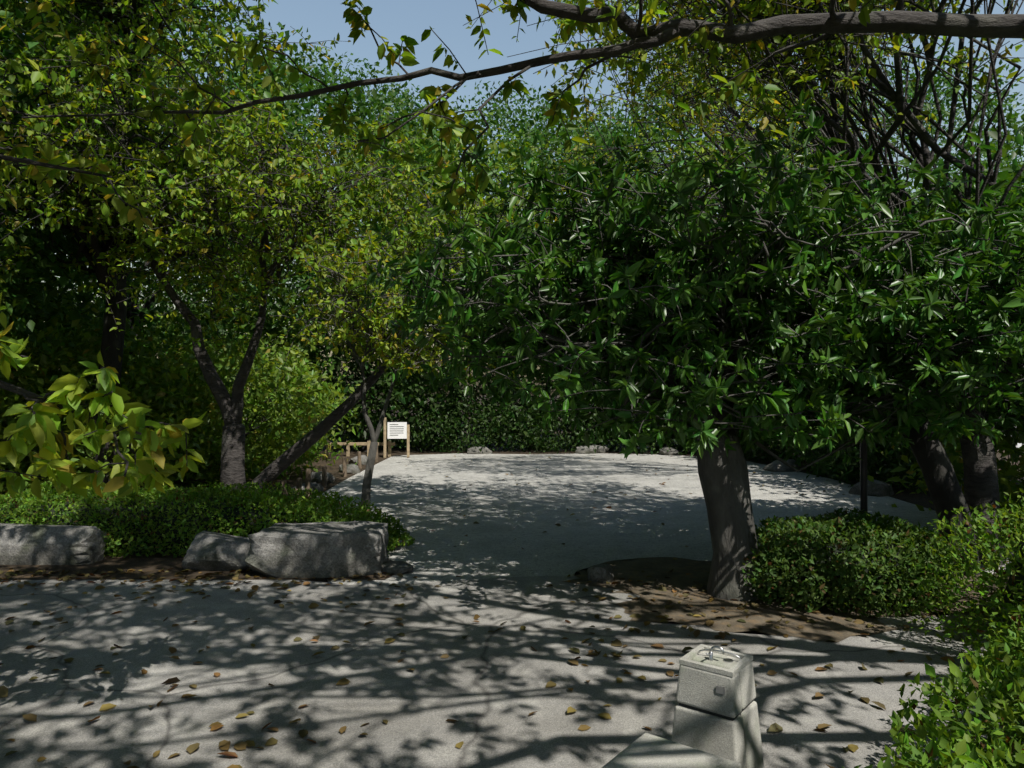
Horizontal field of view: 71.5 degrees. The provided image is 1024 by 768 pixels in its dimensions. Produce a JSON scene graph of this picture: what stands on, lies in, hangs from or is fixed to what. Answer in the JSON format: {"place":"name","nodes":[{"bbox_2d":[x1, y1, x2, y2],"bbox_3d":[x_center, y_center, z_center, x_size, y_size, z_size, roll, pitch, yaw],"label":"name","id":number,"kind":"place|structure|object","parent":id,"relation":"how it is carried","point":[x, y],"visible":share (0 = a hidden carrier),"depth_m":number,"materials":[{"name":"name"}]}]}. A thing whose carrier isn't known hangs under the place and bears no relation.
{"place":"outdoors","nodes":[
{"label":"outdoors","id":0,"kind":"place"},
{"bbox_2d":[1,276,165,450],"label":"bush","id":1,"kind":"object","parent":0,"point":[83,328],"depth_m":18.10,"materials":[{"name":"green plant"}]},
{"bbox_2d":[0,272,167,479],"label":"bush","id":2,"kind":"object","parent":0,"point":[55,321],"depth_m":13.53,"materials":[{"name":"green plant"}]},
{"bbox_2d":[0,136,205,498],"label":"cherry tree","id":3,"kind":"object","parent":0,"point":[41,426],"depth_m":3.36,"materials":[{"name":"green plant"}]},
{"bbox_2d":[0,453,393,578],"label":"bed soil","id":4,"kind":"structure","parent":0,"point":[152,563],"depth_m":6.87,"materials":[{"name":"brown soil"}]},
{"bbox_2d":[0,523,106,564],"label":"boulder","id":5,"kind":"structure","parent":4,"relation":"on","point":[27,544],"depth_m":7.00,"materials":[{"name":"grey stone"}]},
{"bbox_2d":[0,496,310,553],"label":"hedge","id":6,"kind":"object","parent":4,"relation":"on","point":[206,519],"visible":0.2,"depth_m":7.44,"materials":[{"name":"green plant"}]},
{"bbox_2d":[0,0,350,488],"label":"tall tree","id":7,"kind":"object","parent":4,"relation":"on","point":[10,241],"depth_m":9.79,"materials":[{"name":"green plant"}]},
{"bbox_2d":[0,481,414,557],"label":"hedge leaves","id":8,"kind":"object","parent":4,"relation":"on","point":[328,510],"visible":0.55,"depth_m":7.46,"materials":[{"name":"green plant"}]},
{"bbox_2d":[181,531,250,570],"bbox_3d":[-2.781,1.700,6.933,0.751,0.466,0.575,0,-1,0],"label":"boulder","id":9,"kind":"object","parent":4,"relation":"on","point":[210,551],"visible":0.59,"depth_m":6.73,"materials":[{"name":"stone"}]},
{"bbox_2d":[144,296,340,449],"bbox_3d":[-8.501,0.142,20.524,7.440,5.503,5.575,0,-1,0],"label":"bush","id":10,"kind":"object","parent":4,"relation":"on","point":[275,331],"depth_m":19.86,"materials":[{"name":"green plant"}]},
{"bbox_2d":[0,4,565,495],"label":"tree","id":11,"kind":"object","parent":4,"relation":"on","point":[332,171],"depth_m":9.73,"materials":[{"name":"green plant"}]},
{"bbox_2d":[290,482,323,492],"bbox_3d":[-3.515,1.844,12.180,0.536,0.314,0.462,0,-1,-32],"label":"rock","id":12,"kind":"object","parent":4,"relation":"on","point":[314,485],"visible":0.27,"depth_m":12.09,"materials":[{"name":"stone"}]},
{"bbox_2d":[245,521,388,579],"bbox_3d":[-1.830,1.775,6.826,1.272,0.820,0.744,0,-1,0],"label":"boulder","id":13,"kind":"object","parent":4,"relation":"on","point":[317,550],"visible":0.81,"depth_m":6.50,"materials":[{"name":"stone"}]},
{"bbox_2d":[311,471,334,482],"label":"rock","id":14,"kind":"object","parent":4,"relation":"on","point":[316,477],"visible":0.48,"depth_m":13.42,"materials":[{"name":"stone"}]},
{"bbox_2d":[339,464,360,473],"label":"rock","id":15,"kind":"object","parent":4,"relation":"on","point":[353,469],"visible":0.48,"depth_m":14.97,"materials":[{"name":"stone"}]},
{"bbox_2d":[349,455,367,464],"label":"rock","id":16,"kind":"object","parent":4,"relation":"on","point":[354,460],"visible":0.34,"depth_m":16.70,"materials":[{"name":"stone"}]},
{"bbox_2d":[326,441,394,456],"bbox_3d":[-4.075,1.721,18.880,1.950,0.420,0.080,0,-1,0],"label":"timber rail","id":17,"kind":"object","parent":4,"relation":"on","point":[388,443],"visible":0.74,"depth_m":18.84,"materials":[{"name":"brown wood"}]},
{"bbox_2d":[270,224,498,518],"bbox_3d":[-1.580,-0.116,8.975,3.011,3.920,2.744,0,-1,0],"label":"slender tree","id":18,"kind":"object","parent":4,"relation":"on","point":[297,253],"depth_m":8.84,"materials":[{"name":"green plant"}]},
{"bbox_2d":[0,576,1023,767],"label":"paved forecourt","id":19,"kind":"structure","parent":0,"point":[486,689],"depth_m":4.24,"materials":[{"name":"grey concrete"}]},
{"bbox_2d":[0,456,1012,767],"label":"fallen leaves","id":20,"kind":"object","parent":19,"relation":"on","point":[224,744],"visible":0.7,"depth_m":5.00,"materials":[{"name":"brown plant"}]},
{"bbox_2d":[602,733,741,767],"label":"stone slab","id":21,"kind":"structure","parent":19,"relation":"on","point":[646,750],"depth_m":2.14,"materials":[{"name":"concrete"}]},
{"bbox_2d":[671,644,763,767],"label":"drinking fountain","id":22,"kind":"object","parent":19,"relation":"on","point":[716,711],"visible":0.99,"depth_m":2.57,"materials":[{"name":"concrete"}]},
{"bbox_2d":[562,557,1008,641],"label":"tree bed soil","id":23,"kind":"structure","parent":19,"relation":"on","point":[837,627],"depth_m":5.56,"materials":[{"name":"brown soil"}]},
{"bbox_2d":[587,564,613,582],"bbox_3d":[0.800,1.825,6.399,0.222,0.396,0.202,0,-1,0],"label":"rock","id":24,"kind":"object","parent":23,"relation":"on","point":[600,573],"visible":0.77,"depth_m":6.31,"materials":[{"name":"grey stone"}]},
{"bbox_2d":[356,90,1023,600],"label":"tree","id":25,"kind":"object","parent":23,"relation":"on","point":[824,388],"depth_m":5.44,"materials":[{"name":"green plant"}]},
{"bbox_2d":[779,531,913,601],"bbox_3d":[2.721,1.495,5.828,1.046,0.527,0.694,0,-1,0],"label":"round hedge","id":26,"kind":"object","parent":23,"relation":"on","point":[829,558],"visible":0.16,"depth_m":5.56,"materials":[{"name":"green plant"}]},
{"bbox_2d":[741,507,961,617],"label":"hedge leaves","id":27,"kind":"object","parent":23,"relation":"on","point":[824,528],"visible":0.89,"depth_m":5.48,"materials":[{"name":"green plant"}]},
{"bbox_2d":[875,617,925,627],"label":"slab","id":28,"kind":"structure","parent":23,"relation":"on","point":[892,621],"depth_m":5.18,"materials":[{"name":"concrete"}]},
{"bbox_2d":[824,488,1023,767],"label":"hedge leaves","id":29,"kind":"object","parent":19,"relation":"on","point":[966,748],"visible":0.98,"depth_m":2.61,"materials":[{"name":"green plant"}]},
{"bbox_2d":[1002,539,1023,607],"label":"hedge","id":30,"kind":"object","parent":19,"relation":"on","point":[1006,599],"visible":0.28,"depth_m":4.71,"materials":[{"name":"green plant"}]},
{"bbox_2d":[0,0,1023,211],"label":"cherry tree","id":31,"kind":"object","parent":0,"point":[431,94],"depth_m":4.18,"materials":[{"name":"green plant"}]},
{"bbox_2d":[9,0,1023,395],"label":"sky","id":32,"kind":"structure","parent":0,"point":[391,19],"materials":[{"name":"blue"}]},
{"bbox_2d":[563,379,678,448],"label":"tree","id":33,"kind":"object","parent":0,"point":[657,447],"depth_m":20.50,"materials":[{"name":"green plant"}]},
{"bbox_2d":[246,396,1023,582],"bbox_3d":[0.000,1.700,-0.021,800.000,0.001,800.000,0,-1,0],"label":"ground","id":34,"kind":"structure","parent":0,"point":[923,499],"depth_m":19.88,"materials":[{"name":"soil"}]},
{"bbox_2d":[0,0,70,238],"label":"tree","id":35,"kind":"object","parent":34,"relation":"on","point":[13,72],"visible":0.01,"depth_m":12.80,"materials":[{"name":"green plant"}]},
{"bbox_2d":[0,0,204,370],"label":"tree","id":36,"kind":"object","parent":34,"relation":"on","point":[21,299],"depth_m":10.50,"materials":[{"name":"green plant"}]},
{"bbox_2d":[0,306,254,495],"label":"bush","id":37,"kind":"object","parent":34,"relation":"on","point":[173,377],"depth_m":11.95,"materials":[{"name":"green plant"}]},
{"bbox_2d":[2,54,280,351],"bbox_3d":[-12.932,-4.746,24.119,11.876,13.644,11.890,0,-1,0],"label":"tree","id":38,"kind":"object","parent":34,"relation":"on","point":[169,302],"depth_m":23.48,"materials":[{"name":"green plant"}]},
{"bbox_2d":[0,0,349,395],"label":"tree","id":39,"kind":"object","parent":34,"relation":"on","point":[153,324],"depth_m":15.62,"materials":[{"name":"green plant"}]},
{"bbox_2d":[124,322,360,485],"bbox_3d":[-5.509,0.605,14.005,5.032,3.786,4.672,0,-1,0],"label":"bush","id":40,"kind":"object","parent":34,"relation":"on","point":[304,404],"depth_m":13.49,"materials":[{"name":"green plant"}]},
{"bbox_2d":[164,28,465,428],"bbox_3d":[-5.744,-3.767,20.641,9.458,11.554,8.657,0,-1,0],"label":"tree","id":41,"kind":"object","parent":34,"relation":"on","point":[364,111],"depth_m":19.41,"materials":[{"name":"green plant"}]},
{"bbox_2d":[170,47,474,416],"bbox_3d":[-7.961,-5.670,29.129,13.698,15.607,11.844,0,-1,0],"label":"tree","id":42,"kind":"object","parent":34,"relation":"on","point":[405,105],"depth_m":27.29,"materials":[{"name":"green plant"}]},
{"bbox_2d":[281,446,377,495],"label":"fence posts","id":43,"kind":"object","parent":34,"relation":"on","point":[308,478],"visible":0.65,"depth_m":12.84,"materials":[{"name":"brown wood"}]},
{"bbox_2d":[282,323,469,451],"bbox_3d":[-4.238,0.112,20.576,6.195,4.408,5.019,0,-1,0],"label":"bush","id":44,"kind":"object","parent":34,"relation":"on","point":[355,368],"depth_m":19.95,"materials":[{"name":"green plant"}]},
{"bbox_2d":[322,360,464,450],"bbox_3d":[-3.950,0.792,22.041,5.851,3.900,4.679,0,-1,0],"label":"bush","id":45,"kind":"object","parent":34,"relation":"on","point":[373,413],"depth_m":21.02,"materials":[{"name":"green plant"}]},
{"bbox_2d":[300,104,587,446],"bbox_3d":[-1.808,-2.986,21.454,9.801,10.014,8.562,0,-1,0],"label":"tree","id":46,"kind":"object","parent":34,"relation":"on","point":[456,135],"depth_m":19.73,"materials":[{"name":"green plant"}]},
{"bbox_2d":[388,386,542,453],"bbox_3d":[-1.326,1.252,20.525,4.129,2.410,3.049,0,-1,22],"label":"edge bush","id":47,"kind":"object","parent":34,"relation":"on","point":[489,438],"depth_m":20.27,"materials":[{"name":"green plant"}]},
{"bbox_2d":[467,447,492,453],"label":"rock","id":48,"kind":"object","parent":34,"relation":"on","point":[474,450],"visible":0.58,"depth_m":19.74,"materials":[{"name":"stone"}]},
{"bbox_2d":[362,74,644,412],"bbox_3d":[0.045,-5.392,31.316,14.440,15.071,12.504,0,-1,0],"label":"tree","id":49,"kind":"object","parent":34,"relation":"on","point":[497,115],"depth_m":28.72,"materials":[{"name":"green plant"}]},
{"bbox_2d":[426,362,656,449],"bbox_3d":[0.748,0.320,21.370,6.718,3.822,5.035,0,-1,0],"label":"bush","id":50,"kind":"object","parent":34,"relation":"on","point":[475,393],"depth_m":20.60,"materials":[{"name":"green plant"}]},
{"bbox_2d":[491,399,627,453],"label":"edge bush","id":51,"kind":"object","parent":34,"relation":"on","point":[545,445],"depth_m":20.36,"materials":[{"name":"green plant"}]},
{"bbox_2d":[457,103,718,432],"bbox_3d":[2.318,-3.215,21.863,9.725,10.496,8.835,0,-1,0],"label":"tree","id":52,"kind":"object","parent":34,"relation":"on","point":[536,139],"depth_m":19.85,"materials":[{"name":"green plant"}]},
{"bbox_2d":[575,444,608,453],"bbox_3d":[2.220,2.008,20.061,1.002,0.554,0.597,1,-1,-42],"label":"rock","id":53,"kind":"object","parent":34,"relation":"on","point":[585,449],"visible":0.53,"depth_m":19.83,"materials":[{"name":"stone"}]},
{"bbox_2d":[599,401,696,454],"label":"edge bush","id":54,"kind":"object","parent":34,"relation":"on","point":[672,445],"depth_m":19.89,"materials":[{"name":"green plant"}]},
{"bbox_2d":[659,447,678,455],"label":"rock","id":55,"kind":"object","parent":34,"relation":"on","point":[670,452],"visible":0.6,"depth_m":19.27,"materials":[{"name":"stone"}]},
{"bbox_2d":[555,60,873,240],"bbox_3d":[8.442,-5.711,29.887,13.491,15.688,12.036,0,-1,0],"label":"tree","id":56,"kind":"object","parent":34,"relation":"on","point":[690,129],"visible":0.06,"depth_m":27.89,"materials":[{"name":"green plant"}]},
{"bbox_2d":[570,108,868,246],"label":"tree","id":57,"kind":"object","parent":34,"relation":"on","point":[706,158],"visible":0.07,"depth_m":19.12,"materials":[{"name":"green plant"}]},
{"bbox_2d":[752,432,963,483],"bbox_3d":[7.152,0.682,14.397,4.349,3.527,5.662,0,-1,0],"label":"bush","id":58,"kind":"object","parent":34,"relation":"on","point":[806,457],"depth_m":14.01,"materials":[{"name":"green plant"}]},
{"bbox_2d":[795,430,963,492],"bbox_3d":[7.010,1.228,13.373,3.043,2.306,5.376,0,-1,0],"label":"edge bush","id":59,"kind":"object","parent":34,"relation":"on","point":[885,474],"depth_m":12.71,"materials":[{"name":"green plant"}]},
{"bbox_2d":[743,38,1023,216],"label":"tree","id":60,"kind":"object","parent":34,"relation":"on","point":[939,79],"depth_m":21.84,"materials":[{"name":"green plant"}]},
{"bbox_2d":[827,140,1023,225],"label":"tree","id":61,"kind":"object","parent":34,"relation":"on","point":[910,182],"visible":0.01,"depth_m":15.65,"materials":[{"name":"green plant"}]},
{"bbox_2d":[867,407,1023,531],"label":"bush","id":62,"kind":"object","parent":34,"relation":"on","point":[1008,472],"depth_m":8.83,"materials":[{"name":"green plant"}]},
{"bbox_2d":[893,444,1022,489],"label":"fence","id":63,"kind":"object","parent":34,"relation":"on","point":[898,482],"visible":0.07,"depth_m":12.47,"materials":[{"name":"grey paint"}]},
{"bbox_2d":[939,110,1023,453],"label":"tree","id":64,"kind":"object","parent":34,"relation":"on","point":[1006,172],"visible":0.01,"depth_m":10.62,"materials":[{"name":"green plant"}]},
{"bbox_2d":[308,453,1013,584],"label":"paved path","id":65,"kind":"structure","parent":0,"point":[491,502],"depth_m":10.51,"materials":[{"name":"grey concrete"}]},
{"bbox_2d":[383,418,409,457],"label":"sign posts","id":66,"kind":"object","parent":65,"relation":"on","point":[408,443],"visible":0.85,"depth_m":18.60,"materials":[{"name":"beige wood"}]},
{"bbox_2d":[387,422,406,438],"bbox_3d":[-3.000,1.212,18.572,0.500,0.430,0.024,0,-1,-6],"label":"sign board","id":67,"kind":"object","parent":66,"relation":"attached to","point":[396,433],"visible":1,"depth_m":18.56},
{"bbox_2d":[382,561,413,574],"bbox_3d":[-1.120,1.793,6.759,0.342,0.172,0.262,0,-1,0],"label":"rock","id":68,"kind":"object","parent":65,"relation":"on","point":[396,567],"visible":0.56,"depth_m":6.67,"materials":[{"name":"grey stone"}]},
{"bbox_2d":[527,0,930,479],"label":"cherry tree","id":69,"kind":"object","parent":65,"relation":"on","point":[748,126],"depth_m":11.78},
{"bbox_2d":[463,0,1023,565],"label":"cherry tree","id":70,"kind":"object","parent":65,"relation":"on","point":[981,472],"depth_m":6.75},
{"bbox_2d":[762,459,799,471],"bbox_3d":[5.889,2.026,15.456,0.776,0.776,0.612,0,-1,0],"label":"rock","id":71,"kind":"object","parent":65,"relation":"on","point":[776,466],"visible":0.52,"depth_m":15.30,"materials":[{"name":"stone"}]},
{"bbox_2d":[859,439,867,524],"bbox_3d":[4.050,0.500,8.194,0.119,2.600,0.119,0,-1,0],"label":"dark post","id":72,"kind":"object","parent":65,"relation":"on","point":[863,482],"depth_m":8.16,"materials":[{"name":"black metal"}]},
{"bbox_2d":[849,480,893,496],"bbox_3d":[6.076,1.808,11.976,0.636,0.398,0.753,-1,-1,43],"label":"rock","id":73,"kind":"object","parent":65,"relation":"on","point":[877,488],"visible":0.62,"depth_m":11.69,"materials":[{"name":"stone"}]},
{"bbox_2d":[772,158,1023,574],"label":"evergreen tree","id":74,"kind":"object","parent":65,"relation":"on","point":[998,318],"depth_m":5.42,"materials":[{"name":"green plant"}]}
]}

